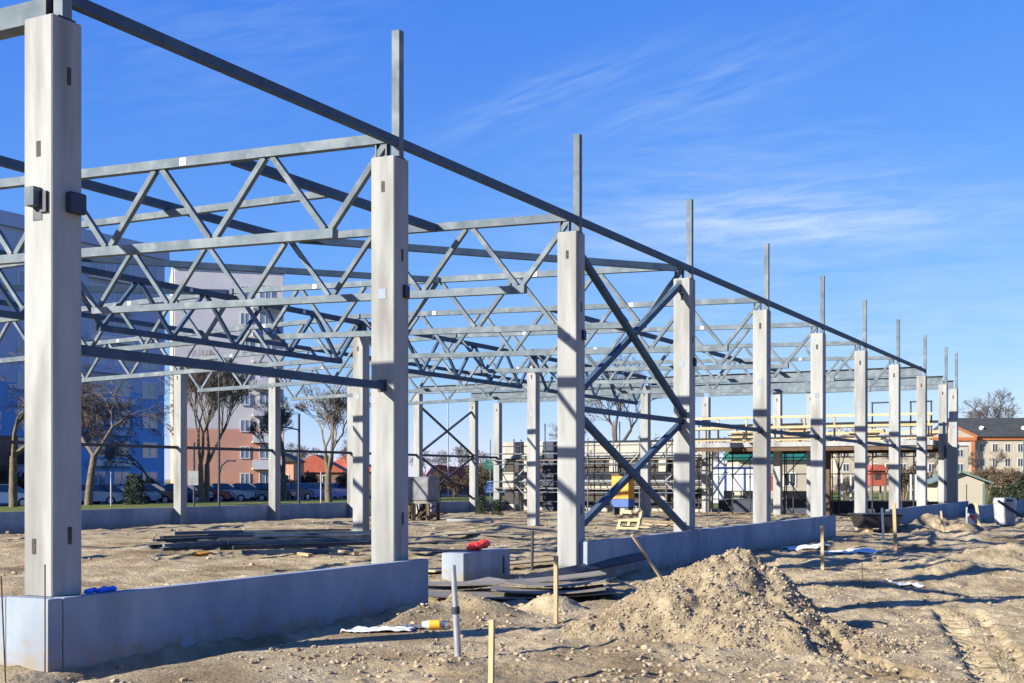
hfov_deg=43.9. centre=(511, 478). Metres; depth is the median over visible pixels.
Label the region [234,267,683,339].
roof truss
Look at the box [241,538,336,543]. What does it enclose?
steel tube
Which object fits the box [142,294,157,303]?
window
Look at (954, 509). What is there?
plinth wall
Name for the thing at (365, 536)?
steel tube
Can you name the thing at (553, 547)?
plank
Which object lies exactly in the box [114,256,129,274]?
window
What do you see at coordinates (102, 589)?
tarp scrap
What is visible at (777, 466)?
concrete column
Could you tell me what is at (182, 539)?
steel tube
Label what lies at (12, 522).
plinth wall
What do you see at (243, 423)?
window
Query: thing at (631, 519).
wooden pallet
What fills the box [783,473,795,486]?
window
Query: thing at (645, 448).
concrete column
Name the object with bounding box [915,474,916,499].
white post
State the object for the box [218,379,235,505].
lamp post
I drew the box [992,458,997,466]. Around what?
window
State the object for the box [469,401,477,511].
concrete column
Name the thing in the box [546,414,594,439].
bare tree
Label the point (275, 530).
steel tube
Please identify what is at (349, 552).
bearer beam
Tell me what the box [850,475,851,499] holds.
white post
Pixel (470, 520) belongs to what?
concrete beam
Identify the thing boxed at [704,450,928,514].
prop scaffold
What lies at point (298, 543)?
steel tube
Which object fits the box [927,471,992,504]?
garden shed
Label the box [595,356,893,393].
roof truss
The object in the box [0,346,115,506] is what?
tree
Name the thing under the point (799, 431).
timber stack
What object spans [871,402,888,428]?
access frame
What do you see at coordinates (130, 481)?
evergreen bush
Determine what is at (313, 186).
roof tie
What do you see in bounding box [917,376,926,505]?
concrete column
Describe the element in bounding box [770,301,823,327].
eaves beam
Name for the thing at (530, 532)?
plank
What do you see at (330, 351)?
roof tie
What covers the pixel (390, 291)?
concrete column
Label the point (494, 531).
plank
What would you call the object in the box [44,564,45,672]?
rebar rod
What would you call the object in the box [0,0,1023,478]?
sky
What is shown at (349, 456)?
concrete column
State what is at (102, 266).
window
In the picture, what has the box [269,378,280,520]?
concrete column
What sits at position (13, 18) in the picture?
gable beam
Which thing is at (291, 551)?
steel tube
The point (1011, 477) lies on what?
shrub
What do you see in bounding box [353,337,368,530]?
concrete column
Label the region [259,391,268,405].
window
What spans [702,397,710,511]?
concrete column
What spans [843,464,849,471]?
window
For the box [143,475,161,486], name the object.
shrub
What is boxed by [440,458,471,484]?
wall brace
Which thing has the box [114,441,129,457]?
window
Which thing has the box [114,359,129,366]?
window
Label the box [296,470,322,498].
shrub
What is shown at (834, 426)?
timber guardrail
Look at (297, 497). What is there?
kerb
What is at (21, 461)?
house
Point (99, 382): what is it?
window
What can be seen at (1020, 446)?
window
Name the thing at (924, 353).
steel post
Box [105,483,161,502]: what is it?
parked car
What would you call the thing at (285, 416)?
bare tree
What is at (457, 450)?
bare tree
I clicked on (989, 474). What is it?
shrub
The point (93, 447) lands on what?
window
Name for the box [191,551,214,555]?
orange cloth
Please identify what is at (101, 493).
parked car
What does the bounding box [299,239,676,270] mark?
roof brace
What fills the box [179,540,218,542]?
steel tube
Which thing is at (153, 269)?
window
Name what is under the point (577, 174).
steel post
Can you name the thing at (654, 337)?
roof tie
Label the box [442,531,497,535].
plank
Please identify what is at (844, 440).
wall rail
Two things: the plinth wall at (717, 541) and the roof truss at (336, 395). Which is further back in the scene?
the roof truss at (336, 395)
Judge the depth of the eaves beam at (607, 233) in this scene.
25.24 m
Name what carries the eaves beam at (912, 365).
attached to the steel post at (898, 338)
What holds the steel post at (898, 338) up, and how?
on the concrete column at (894, 431)
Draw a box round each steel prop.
[716,452,720,513]
[749,451,750,512]
[786,451,786,512]
[792,451,795,514]
[831,450,832,514]
[871,450,872,512]
[901,450,902,507]
[913,450,914,506]
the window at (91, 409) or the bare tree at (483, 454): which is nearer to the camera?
the window at (91, 409)
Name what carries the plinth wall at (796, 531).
on the ground at (122, 566)
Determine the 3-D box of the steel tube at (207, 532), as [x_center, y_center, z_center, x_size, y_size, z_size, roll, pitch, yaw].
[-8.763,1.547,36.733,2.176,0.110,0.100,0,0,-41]
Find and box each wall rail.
[0,440,24,443]
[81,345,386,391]
[81,443,177,448]
[187,446,272,451]
[281,449,350,453]
[423,454,472,457]
[478,456,496,458]
[585,407,683,423]
[695,420,761,432]
[771,429,818,438]
[826,436,861,443]
[868,441,895,447]
[901,445,922,450]
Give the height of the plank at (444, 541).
0.040 m
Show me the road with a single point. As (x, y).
(257, 499)
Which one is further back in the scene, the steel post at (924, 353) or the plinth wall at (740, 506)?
the plinth wall at (740, 506)
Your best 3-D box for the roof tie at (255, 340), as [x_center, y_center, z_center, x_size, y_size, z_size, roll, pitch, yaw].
[-8.996,-4.905,45.217,0.120,0.140,5.850,0,0,28]
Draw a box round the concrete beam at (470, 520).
[447,519,493,522]
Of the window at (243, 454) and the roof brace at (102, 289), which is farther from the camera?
the window at (243, 454)
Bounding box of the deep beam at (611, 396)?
[497,393,703,402]
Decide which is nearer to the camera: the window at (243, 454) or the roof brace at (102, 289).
the roof brace at (102, 289)
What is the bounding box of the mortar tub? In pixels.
[848,513,903,532]
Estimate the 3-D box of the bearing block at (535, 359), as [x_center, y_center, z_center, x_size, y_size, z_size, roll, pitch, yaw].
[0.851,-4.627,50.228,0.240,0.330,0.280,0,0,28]
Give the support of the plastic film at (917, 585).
on the ground at (122, 566)
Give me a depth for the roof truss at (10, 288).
29.68 m
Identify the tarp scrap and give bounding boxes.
[83,586,117,593]
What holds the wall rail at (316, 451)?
attached to the concrete column at (349, 456)
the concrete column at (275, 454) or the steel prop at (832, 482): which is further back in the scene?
the steel prop at (832, 482)
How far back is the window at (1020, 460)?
279.37 m
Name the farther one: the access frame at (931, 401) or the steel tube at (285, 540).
the access frame at (931, 401)
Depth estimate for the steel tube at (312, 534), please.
34.66 m
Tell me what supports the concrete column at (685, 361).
on the ground at (122, 566)
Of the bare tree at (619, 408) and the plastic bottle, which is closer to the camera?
the plastic bottle
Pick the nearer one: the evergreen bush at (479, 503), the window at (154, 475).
the evergreen bush at (479, 503)
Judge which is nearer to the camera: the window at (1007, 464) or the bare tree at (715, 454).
the bare tree at (715, 454)
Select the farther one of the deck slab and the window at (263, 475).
the window at (263, 475)
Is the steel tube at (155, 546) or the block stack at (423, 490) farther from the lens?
the block stack at (423, 490)
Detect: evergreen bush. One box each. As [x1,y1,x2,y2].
[120,473,149,504]
[475,496,489,514]
[490,499,503,515]
[987,487,1000,503]
[1001,483,1018,499]
[1014,480,1023,499]
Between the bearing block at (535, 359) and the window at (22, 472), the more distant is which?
the window at (22, 472)
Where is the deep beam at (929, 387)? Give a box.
[709,380,953,395]
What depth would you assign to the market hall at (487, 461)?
164.60 m
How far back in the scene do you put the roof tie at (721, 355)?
50.31 m
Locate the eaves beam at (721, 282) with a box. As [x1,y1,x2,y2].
[693,267,767,303]
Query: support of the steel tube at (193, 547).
on the ground at (122, 566)
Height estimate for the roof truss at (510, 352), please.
1.702 m
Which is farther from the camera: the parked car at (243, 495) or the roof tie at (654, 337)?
the parked car at (243, 495)
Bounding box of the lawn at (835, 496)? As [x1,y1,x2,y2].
[713,487,1023,514]
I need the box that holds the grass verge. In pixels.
[0,491,844,514]
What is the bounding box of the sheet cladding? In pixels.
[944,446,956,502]
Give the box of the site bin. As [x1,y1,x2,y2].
[993,498,1023,524]
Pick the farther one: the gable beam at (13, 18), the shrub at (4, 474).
the shrub at (4, 474)
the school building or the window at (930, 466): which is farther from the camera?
the school building
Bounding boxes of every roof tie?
[0,155,24,172]
[0,299,24,307]
[81,180,276,233]
[81,312,201,333]
[209,333,309,350]
[231,161,436,231]
[314,350,370,359]
[408,362,467,373]
[473,373,526,382]
[551,311,624,331]
[639,332,673,343]
[702,352,740,361]
[741,362,780,372]
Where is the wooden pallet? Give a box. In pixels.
[616,510,643,529]
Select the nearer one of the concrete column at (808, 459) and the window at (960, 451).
the concrete column at (808, 459)
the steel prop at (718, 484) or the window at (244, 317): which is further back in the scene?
the window at (244, 317)
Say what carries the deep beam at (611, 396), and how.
on the concrete column at (497, 438)
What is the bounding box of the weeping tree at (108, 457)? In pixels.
[94,427,149,483]
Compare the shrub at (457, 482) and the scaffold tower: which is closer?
the scaffold tower
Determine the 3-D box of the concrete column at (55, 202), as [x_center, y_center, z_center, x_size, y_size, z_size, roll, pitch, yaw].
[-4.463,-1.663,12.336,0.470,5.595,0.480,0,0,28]
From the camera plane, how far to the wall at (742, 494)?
70.04 m
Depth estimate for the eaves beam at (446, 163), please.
19.82 m
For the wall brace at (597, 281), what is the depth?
25.45 m
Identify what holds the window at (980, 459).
in the school building
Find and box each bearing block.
[355,325,366,330]
[530,357,537,365]
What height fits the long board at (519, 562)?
0.030 m
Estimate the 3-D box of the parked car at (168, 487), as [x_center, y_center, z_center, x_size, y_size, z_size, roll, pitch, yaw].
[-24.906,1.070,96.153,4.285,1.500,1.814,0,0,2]
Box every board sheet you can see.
[428,571,605,585]
[428,577,504,589]
[428,586,623,598]
[491,584,605,593]
[503,577,615,586]
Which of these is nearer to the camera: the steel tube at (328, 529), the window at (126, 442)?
the steel tube at (328, 529)
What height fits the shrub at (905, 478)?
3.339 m
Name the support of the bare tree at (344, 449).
on the meadow
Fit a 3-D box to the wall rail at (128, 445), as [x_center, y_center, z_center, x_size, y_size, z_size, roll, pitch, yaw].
[-14.661,-1.260,48.174,0.100,0.120,5.614,0,0,28]
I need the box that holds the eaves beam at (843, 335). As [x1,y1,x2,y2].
[825,325,865,345]
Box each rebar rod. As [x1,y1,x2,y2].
[0,575,5,681]
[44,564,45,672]
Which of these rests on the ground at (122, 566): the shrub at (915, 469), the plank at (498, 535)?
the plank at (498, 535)
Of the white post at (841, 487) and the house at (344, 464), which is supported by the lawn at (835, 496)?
the white post at (841, 487)
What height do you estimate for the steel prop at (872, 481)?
3.370 m
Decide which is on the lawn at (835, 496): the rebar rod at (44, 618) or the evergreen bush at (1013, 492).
the evergreen bush at (1013, 492)
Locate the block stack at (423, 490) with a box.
[408,477,440,503]
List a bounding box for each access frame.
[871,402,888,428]
[910,400,932,439]
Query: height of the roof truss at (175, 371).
1.703 m
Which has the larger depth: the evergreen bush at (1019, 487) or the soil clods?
the evergreen bush at (1019, 487)
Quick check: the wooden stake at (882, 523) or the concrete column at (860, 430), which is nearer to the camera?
the wooden stake at (882, 523)
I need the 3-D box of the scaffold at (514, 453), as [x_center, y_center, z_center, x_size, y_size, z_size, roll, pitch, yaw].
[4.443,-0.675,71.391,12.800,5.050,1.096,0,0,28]
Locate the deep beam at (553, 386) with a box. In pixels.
[417,377,642,393]
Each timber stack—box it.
[728,431,752,442]
[781,430,806,441]
[848,429,885,440]
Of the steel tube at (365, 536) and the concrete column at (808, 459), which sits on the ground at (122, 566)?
the concrete column at (808, 459)
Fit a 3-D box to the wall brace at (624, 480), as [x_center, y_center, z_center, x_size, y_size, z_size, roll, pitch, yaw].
[2.407,-0.100,25.727,0.110,2.460,5.654,0,0,28]
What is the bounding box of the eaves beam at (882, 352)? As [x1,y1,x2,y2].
[867,343,898,360]
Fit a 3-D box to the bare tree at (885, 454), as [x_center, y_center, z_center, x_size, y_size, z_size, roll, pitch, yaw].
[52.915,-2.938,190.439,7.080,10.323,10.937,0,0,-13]
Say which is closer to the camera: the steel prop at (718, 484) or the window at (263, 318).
the steel prop at (718, 484)
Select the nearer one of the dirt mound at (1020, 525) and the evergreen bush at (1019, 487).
the dirt mound at (1020, 525)
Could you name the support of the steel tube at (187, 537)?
on the steel tube
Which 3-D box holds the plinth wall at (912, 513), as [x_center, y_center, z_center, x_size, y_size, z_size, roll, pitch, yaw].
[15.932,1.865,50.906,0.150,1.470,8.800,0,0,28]
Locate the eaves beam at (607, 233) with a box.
[582,218,690,270]
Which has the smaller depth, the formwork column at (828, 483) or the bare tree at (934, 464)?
the formwork column at (828, 483)
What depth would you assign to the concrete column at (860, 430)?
44.16 m
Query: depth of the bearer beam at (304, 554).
30.16 m
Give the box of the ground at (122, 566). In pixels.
[0,479,1023,682]
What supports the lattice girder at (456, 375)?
on the bearing block at (363, 328)
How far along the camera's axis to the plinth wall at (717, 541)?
30.51 m
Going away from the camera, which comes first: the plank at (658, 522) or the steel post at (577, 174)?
the steel post at (577, 174)
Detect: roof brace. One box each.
[2,284,226,294]
[81,257,438,282]
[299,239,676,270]
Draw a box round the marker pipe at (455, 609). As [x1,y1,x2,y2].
[450,565,460,656]
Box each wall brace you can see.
[423,408,473,455]
[423,411,471,451]
[423,458,473,498]
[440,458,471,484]
[585,255,686,420]
[585,280,680,390]
[585,416,686,530]
[585,423,680,526]
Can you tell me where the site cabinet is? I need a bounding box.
[611,473,634,514]
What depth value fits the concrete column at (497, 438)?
74.49 m
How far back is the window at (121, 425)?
110.42 m
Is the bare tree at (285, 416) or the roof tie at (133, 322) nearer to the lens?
the roof tie at (133, 322)
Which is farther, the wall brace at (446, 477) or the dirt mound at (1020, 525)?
the wall brace at (446, 477)
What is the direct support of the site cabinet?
on the ground at (122, 566)
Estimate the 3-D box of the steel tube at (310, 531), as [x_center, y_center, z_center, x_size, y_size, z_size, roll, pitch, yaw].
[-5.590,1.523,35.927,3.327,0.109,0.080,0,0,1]
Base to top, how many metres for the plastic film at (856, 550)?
0.127 m
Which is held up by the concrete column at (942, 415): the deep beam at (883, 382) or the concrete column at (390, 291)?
the deep beam at (883, 382)
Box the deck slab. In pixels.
[695,440,958,453]
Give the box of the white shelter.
[713,467,752,503]
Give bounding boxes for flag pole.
[447,396,448,496]
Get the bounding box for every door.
[771,476,772,490]
[958,484,965,501]
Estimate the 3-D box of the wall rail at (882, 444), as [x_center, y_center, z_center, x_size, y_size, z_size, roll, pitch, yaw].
[13.569,-1.290,46.973,0.140,0.160,5.614,0,0,28]
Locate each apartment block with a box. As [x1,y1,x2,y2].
[0,210,169,486]
[170,267,283,483]
[831,442,969,490]
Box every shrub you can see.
[0,462,23,484]
[17,475,24,488]
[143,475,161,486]
[286,476,295,482]
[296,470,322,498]
[335,471,346,497]
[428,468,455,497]
[446,475,466,496]
[459,463,493,496]
[835,475,853,499]
[886,465,914,499]
[907,466,929,499]
[968,468,981,476]
[974,465,1011,499]
[988,467,1010,497]
[992,466,1023,496]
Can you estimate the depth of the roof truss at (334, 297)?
25.27 m
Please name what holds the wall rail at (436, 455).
attached to the concrete column at (418, 439)
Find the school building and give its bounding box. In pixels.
[927,418,1023,486]
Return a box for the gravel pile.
[558,547,924,660]
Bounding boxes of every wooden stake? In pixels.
[488,620,494,682]
[554,556,557,623]
[631,534,663,579]
[820,526,824,569]
[881,508,884,539]
[892,503,897,549]
[940,511,943,531]
[974,503,980,526]
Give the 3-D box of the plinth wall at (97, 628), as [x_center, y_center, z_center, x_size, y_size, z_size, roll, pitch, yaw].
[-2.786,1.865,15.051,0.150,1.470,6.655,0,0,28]
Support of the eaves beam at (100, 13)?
attached to the steel post at (62, 8)
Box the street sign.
[188,442,197,506]
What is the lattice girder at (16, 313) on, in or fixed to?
on the bearing block
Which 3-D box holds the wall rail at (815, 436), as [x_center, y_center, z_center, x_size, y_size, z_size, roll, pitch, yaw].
[8.015,-1.290,36.336,0.140,0.160,5.614,0,0,28]
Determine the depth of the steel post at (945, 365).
59.92 m
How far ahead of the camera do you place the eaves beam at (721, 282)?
30.63 m
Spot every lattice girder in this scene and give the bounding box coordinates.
[0,250,24,319]
[81,266,362,363]
[363,321,534,388]
[535,356,646,404]
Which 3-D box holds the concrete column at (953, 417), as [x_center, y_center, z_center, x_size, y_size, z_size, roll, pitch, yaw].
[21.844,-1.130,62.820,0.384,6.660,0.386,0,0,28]
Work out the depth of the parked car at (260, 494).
102.28 m
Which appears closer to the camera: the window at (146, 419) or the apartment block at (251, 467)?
the window at (146, 419)
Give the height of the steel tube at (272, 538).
0.103 m
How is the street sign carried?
on the ground at (122, 566)
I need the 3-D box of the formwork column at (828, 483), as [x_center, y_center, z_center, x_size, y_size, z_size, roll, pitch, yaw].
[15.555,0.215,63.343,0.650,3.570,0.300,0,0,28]
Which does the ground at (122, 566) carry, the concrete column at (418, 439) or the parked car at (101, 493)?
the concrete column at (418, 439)
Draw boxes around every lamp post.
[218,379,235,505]
[281,413,299,503]
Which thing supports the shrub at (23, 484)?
on the meadow
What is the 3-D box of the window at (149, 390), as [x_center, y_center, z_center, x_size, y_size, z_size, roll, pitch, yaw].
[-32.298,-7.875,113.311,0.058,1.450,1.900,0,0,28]
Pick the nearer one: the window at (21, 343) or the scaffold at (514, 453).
the scaffold at (514, 453)
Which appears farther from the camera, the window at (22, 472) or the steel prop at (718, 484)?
the window at (22, 472)
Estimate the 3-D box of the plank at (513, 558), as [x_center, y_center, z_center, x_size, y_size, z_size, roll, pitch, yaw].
[-0.854,1.782,28.406,2.015,0.041,0.240,-1,0,16]
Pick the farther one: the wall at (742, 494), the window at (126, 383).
the window at (126, 383)
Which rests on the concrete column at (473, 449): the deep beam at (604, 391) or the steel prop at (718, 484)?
the deep beam at (604, 391)
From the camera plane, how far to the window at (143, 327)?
113.04 m
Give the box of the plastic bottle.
[422,620,444,628]
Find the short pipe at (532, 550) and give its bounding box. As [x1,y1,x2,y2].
[531,531,533,570]
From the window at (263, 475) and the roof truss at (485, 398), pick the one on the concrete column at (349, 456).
the roof truss at (485, 398)
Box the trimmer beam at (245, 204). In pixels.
[81,192,327,228]
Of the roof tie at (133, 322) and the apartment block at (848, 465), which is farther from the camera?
the apartment block at (848, 465)
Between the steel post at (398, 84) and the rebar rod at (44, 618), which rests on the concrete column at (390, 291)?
the steel post at (398, 84)
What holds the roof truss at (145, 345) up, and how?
on the lattice girder at (170, 335)
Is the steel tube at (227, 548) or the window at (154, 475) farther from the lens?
the window at (154, 475)
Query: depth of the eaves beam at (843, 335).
41.35 m
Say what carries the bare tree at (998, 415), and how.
on the ground at (122, 566)
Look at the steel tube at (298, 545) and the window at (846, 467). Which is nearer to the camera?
the steel tube at (298, 545)
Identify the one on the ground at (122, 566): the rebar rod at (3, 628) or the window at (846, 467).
the rebar rod at (3, 628)
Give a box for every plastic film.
[340,626,414,633]
[395,623,421,628]
[782,542,829,550]
[820,548,883,553]
[886,579,923,587]
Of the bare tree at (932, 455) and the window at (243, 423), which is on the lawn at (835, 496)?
the bare tree at (932, 455)
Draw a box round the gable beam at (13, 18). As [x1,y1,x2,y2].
[0,0,53,39]
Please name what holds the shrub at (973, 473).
on the lawn at (835, 496)
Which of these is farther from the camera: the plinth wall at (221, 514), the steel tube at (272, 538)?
the plinth wall at (221, 514)
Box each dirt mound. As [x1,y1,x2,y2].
[897,513,990,532]
[1014,522,1023,528]
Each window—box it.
[18,270,24,284]
[18,337,24,355]
[18,370,24,388]
[18,404,24,421]
[18,437,24,450]
[20,471,24,488]
[89,262,105,269]
[89,282,105,300]
[89,318,105,332]
[89,346,105,363]
[89,381,105,394]
[89,440,105,456]
[91,409,105,425]
[94,471,105,483]
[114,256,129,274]
[114,293,129,301]
[114,322,129,336]
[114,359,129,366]
[114,380,129,396]
[114,410,129,427]
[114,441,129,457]
[114,471,129,483]
[142,266,157,279]
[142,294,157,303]
[142,326,157,331]
[142,353,157,369]
[142,382,157,398]
[142,412,157,428]
[142,442,157,457]
[142,472,157,482]
[240,312,249,324]
[240,341,249,351]
[240,393,249,404]
[240,420,249,431]
[240,446,249,458]
[240,473,249,482]
[259,285,271,298]
[259,311,271,323]
[259,340,271,348]
[259,367,271,378]
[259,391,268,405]
[259,445,268,458]
[259,471,268,482]
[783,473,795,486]
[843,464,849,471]
[928,464,934,471]
[958,449,963,456]
[958,464,963,470]
[979,444,984,451]
[979,458,984,466]
[992,444,997,451]
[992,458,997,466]
[1005,444,1010,451]
[1005,458,1010,466]
[1018,444,1022,451]
[1018,458,1022,466]
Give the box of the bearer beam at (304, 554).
[292,552,312,556]
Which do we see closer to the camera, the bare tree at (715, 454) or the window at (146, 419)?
the window at (146, 419)
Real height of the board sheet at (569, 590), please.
0.090 m
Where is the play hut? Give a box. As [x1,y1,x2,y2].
[868,465,888,499]
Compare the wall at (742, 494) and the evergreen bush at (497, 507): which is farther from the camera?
the wall at (742, 494)
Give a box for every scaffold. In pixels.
[487,420,701,511]
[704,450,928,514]
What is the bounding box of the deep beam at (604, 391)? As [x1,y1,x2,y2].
[471,385,673,397]
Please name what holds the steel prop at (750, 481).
on the ground at (122, 566)
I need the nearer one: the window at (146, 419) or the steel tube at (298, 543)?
the steel tube at (298, 543)
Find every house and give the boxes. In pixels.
[9,451,24,488]
[285,453,305,482]
[304,454,346,482]
[334,455,370,489]
[723,452,806,490]
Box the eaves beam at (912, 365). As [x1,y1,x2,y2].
[900,358,925,371]
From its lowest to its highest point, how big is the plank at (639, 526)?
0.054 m
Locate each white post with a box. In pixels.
[110,472,111,505]
[320,472,321,502]
[841,475,842,500]
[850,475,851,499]
[910,474,911,499]
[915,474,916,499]
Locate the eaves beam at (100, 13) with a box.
[72,0,398,145]
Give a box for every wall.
[0,511,24,533]
[0,595,61,671]
[54,559,427,668]
[81,507,170,529]
[171,505,265,524]
[266,502,346,520]
[430,500,505,513]
[502,440,712,511]
[580,530,698,580]
[696,522,774,559]
[719,500,937,513]
[724,491,806,498]
[772,515,835,547]
[885,505,929,523]
[930,501,968,517]
[966,500,1023,523]
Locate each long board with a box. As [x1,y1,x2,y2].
[428,558,553,571]
[519,552,649,578]
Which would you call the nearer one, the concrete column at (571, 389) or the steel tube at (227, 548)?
the concrete column at (571, 389)
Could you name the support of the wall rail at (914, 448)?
attached to the concrete column at (921, 440)
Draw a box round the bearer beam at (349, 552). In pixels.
[337,550,357,554]
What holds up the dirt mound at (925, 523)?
on the ground at (122, 566)
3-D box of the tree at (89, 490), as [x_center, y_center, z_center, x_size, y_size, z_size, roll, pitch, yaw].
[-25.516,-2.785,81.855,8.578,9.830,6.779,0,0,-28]
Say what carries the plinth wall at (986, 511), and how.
on the ground at (122, 566)
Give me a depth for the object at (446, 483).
99.71 m
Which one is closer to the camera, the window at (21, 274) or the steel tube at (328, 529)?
the steel tube at (328, 529)
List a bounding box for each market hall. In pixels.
[424,465,482,493]
[480,459,504,491]
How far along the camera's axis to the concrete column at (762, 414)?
33.51 m
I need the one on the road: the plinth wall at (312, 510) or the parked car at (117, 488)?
the parked car at (117, 488)
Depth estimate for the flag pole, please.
109.96 m
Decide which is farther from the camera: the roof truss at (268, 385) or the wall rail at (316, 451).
the wall rail at (316, 451)
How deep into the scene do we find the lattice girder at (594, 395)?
56.29 m
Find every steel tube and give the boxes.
[147,544,161,547]
[153,536,217,541]
[155,535,266,541]
[161,544,264,550]
[162,533,260,537]
[162,541,226,546]
[164,540,197,542]
[173,530,243,534]
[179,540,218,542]
[204,530,329,531]
[219,536,360,540]
[220,546,346,549]
[223,531,370,536]
[227,538,370,544]
[232,541,370,548]
[237,535,370,540]
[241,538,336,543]
[241,548,353,554]
[255,531,365,532]
[255,532,370,535]
[265,542,335,544]
[298,529,349,530]
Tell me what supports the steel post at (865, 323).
on the concrete column at (860, 430)
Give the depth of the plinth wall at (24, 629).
12.03 m
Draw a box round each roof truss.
[0,135,390,264]
[0,263,24,322]
[0,288,234,363]
[81,214,570,313]
[81,314,360,381]
[184,334,457,392]
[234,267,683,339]
[278,349,532,400]
[361,297,761,358]
[369,362,590,407]
[457,322,817,372]
[533,341,860,384]
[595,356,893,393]
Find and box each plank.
[408,538,489,543]
[408,549,529,551]
[429,557,518,559]
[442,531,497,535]
[474,531,510,532]
[478,534,516,536]
[511,532,557,533]
[534,546,557,548]
[613,518,667,521]
[618,526,658,527]
[643,521,673,523]
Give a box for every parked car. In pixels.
[0,484,24,505]
[81,484,123,503]
[93,484,144,503]
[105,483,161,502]
[140,483,173,502]
[158,483,213,502]
[187,483,235,501]
[209,483,254,501]
[228,483,268,500]
[248,483,295,500]
[268,483,313,499]
[297,483,334,498]
[318,483,346,498]
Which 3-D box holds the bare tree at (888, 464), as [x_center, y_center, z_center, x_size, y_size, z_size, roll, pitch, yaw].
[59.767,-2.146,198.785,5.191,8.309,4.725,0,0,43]
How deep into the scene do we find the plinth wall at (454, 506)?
70.67 m
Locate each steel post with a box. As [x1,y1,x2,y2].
[54,0,75,22]
[392,29,404,158]
[573,134,582,232]
[686,199,692,278]
[764,243,769,310]
[820,276,824,333]
[862,300,866,350]
[896,319,899,364]
[921,335,926,375]
[944,347,947,384]
[953,353,957,388]
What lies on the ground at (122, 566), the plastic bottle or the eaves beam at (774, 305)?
the plastic bottle
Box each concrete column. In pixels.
[24,13,86,596]
[174,367,186,524]
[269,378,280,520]
[347,387,352,517]
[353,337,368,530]
[371,155,409,563]
[413,394,422,513]
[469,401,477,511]
[494,403,501,510]
[527,366,539,525]
[558,231,585,581]
[641,386,650,516]
[674,278,696,531]
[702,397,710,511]
[753,310,770,522]
[773,393,781,514]
[807,392,810,515]
[811,333,825,516]
[854,351,867,529]
[889,364,900,508]
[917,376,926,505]
[938,384,947,503]
[949,389,957,501]
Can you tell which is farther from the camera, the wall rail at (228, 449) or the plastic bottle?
the wall rail at (228, 449)
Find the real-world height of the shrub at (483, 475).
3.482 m
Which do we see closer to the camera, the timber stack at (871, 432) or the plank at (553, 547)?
the plank at (553, 547)
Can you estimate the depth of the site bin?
48.16 m
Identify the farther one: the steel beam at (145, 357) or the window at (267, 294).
the window at (267, 294)
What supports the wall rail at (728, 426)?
attached to the concrete column at (685, 361)
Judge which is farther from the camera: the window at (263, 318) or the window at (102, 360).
the window at (263, 318)
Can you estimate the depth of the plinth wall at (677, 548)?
25.37 m
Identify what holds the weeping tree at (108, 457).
on the ground at (122, 566)
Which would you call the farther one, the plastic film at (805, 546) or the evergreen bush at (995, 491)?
the evergreen bush at (995, 491)
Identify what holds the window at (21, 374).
in the apartment block at (149, 460)
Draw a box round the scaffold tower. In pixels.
[543,442,556,510]
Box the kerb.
[0,492,504,506]
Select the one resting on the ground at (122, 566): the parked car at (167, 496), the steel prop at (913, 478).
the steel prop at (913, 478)
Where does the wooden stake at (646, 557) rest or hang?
on the ground at (122, 566)
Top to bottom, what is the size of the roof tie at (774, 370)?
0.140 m
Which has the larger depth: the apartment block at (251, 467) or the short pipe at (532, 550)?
the apartment block at (251, 467)
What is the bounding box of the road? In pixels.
[0,494,504,505]
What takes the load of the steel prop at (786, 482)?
on the ground at (122, 566)
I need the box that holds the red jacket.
[466,539,490,550]
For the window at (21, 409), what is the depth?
100.69 m
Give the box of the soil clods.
[0,513,1023,682]
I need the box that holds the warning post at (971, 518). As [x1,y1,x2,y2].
[967,503,974,524]
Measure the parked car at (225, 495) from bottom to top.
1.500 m
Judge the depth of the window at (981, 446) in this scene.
279.71 m
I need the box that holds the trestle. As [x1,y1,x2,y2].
[408,503,447,520]
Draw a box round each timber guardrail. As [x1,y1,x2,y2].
[695,412,932,442]
[733,420,948,441]
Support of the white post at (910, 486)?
on the lawn at (835, 496)
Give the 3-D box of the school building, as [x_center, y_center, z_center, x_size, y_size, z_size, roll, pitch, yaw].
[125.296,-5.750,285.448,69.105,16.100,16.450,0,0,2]
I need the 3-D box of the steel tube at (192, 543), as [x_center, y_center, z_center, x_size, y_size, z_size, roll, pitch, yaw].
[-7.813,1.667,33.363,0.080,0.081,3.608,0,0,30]
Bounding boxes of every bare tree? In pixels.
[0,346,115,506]
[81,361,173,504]
[157,347,268,502]
[247,395,297,499]
[284,442,309,457]
[293,374,352,501]
[294,445,328,459]
[336,439,346,463]
[408,450,433,476]
[427,450,451,465]
[445,445,468,466]
[468,449,492,466]
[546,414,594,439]
[585,355,660,439]
[713,437,731,466]
[828,429,847,490]
[845,428,888,463]
[881,434,935,491]
[886,440,910,478]
[928,453,937,477]
[958,387,1021,417]
[968,448,1009,487]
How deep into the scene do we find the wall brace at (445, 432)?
69.41 m
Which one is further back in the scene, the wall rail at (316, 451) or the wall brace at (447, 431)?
the wall brace at (447, 431)
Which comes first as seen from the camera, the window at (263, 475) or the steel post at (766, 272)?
the steel post at (766, 272)
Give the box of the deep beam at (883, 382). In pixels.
[695,376,942,389]
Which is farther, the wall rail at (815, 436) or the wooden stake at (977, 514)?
the wooden stake at (977, 514)
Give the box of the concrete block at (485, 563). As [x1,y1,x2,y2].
[442,548,509,580]
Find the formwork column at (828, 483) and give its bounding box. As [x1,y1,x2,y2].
[826,450,830,515]
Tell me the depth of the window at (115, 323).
110.23 m
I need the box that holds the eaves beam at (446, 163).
[404,139,578,222]
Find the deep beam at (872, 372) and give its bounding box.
[648,366,921,385]

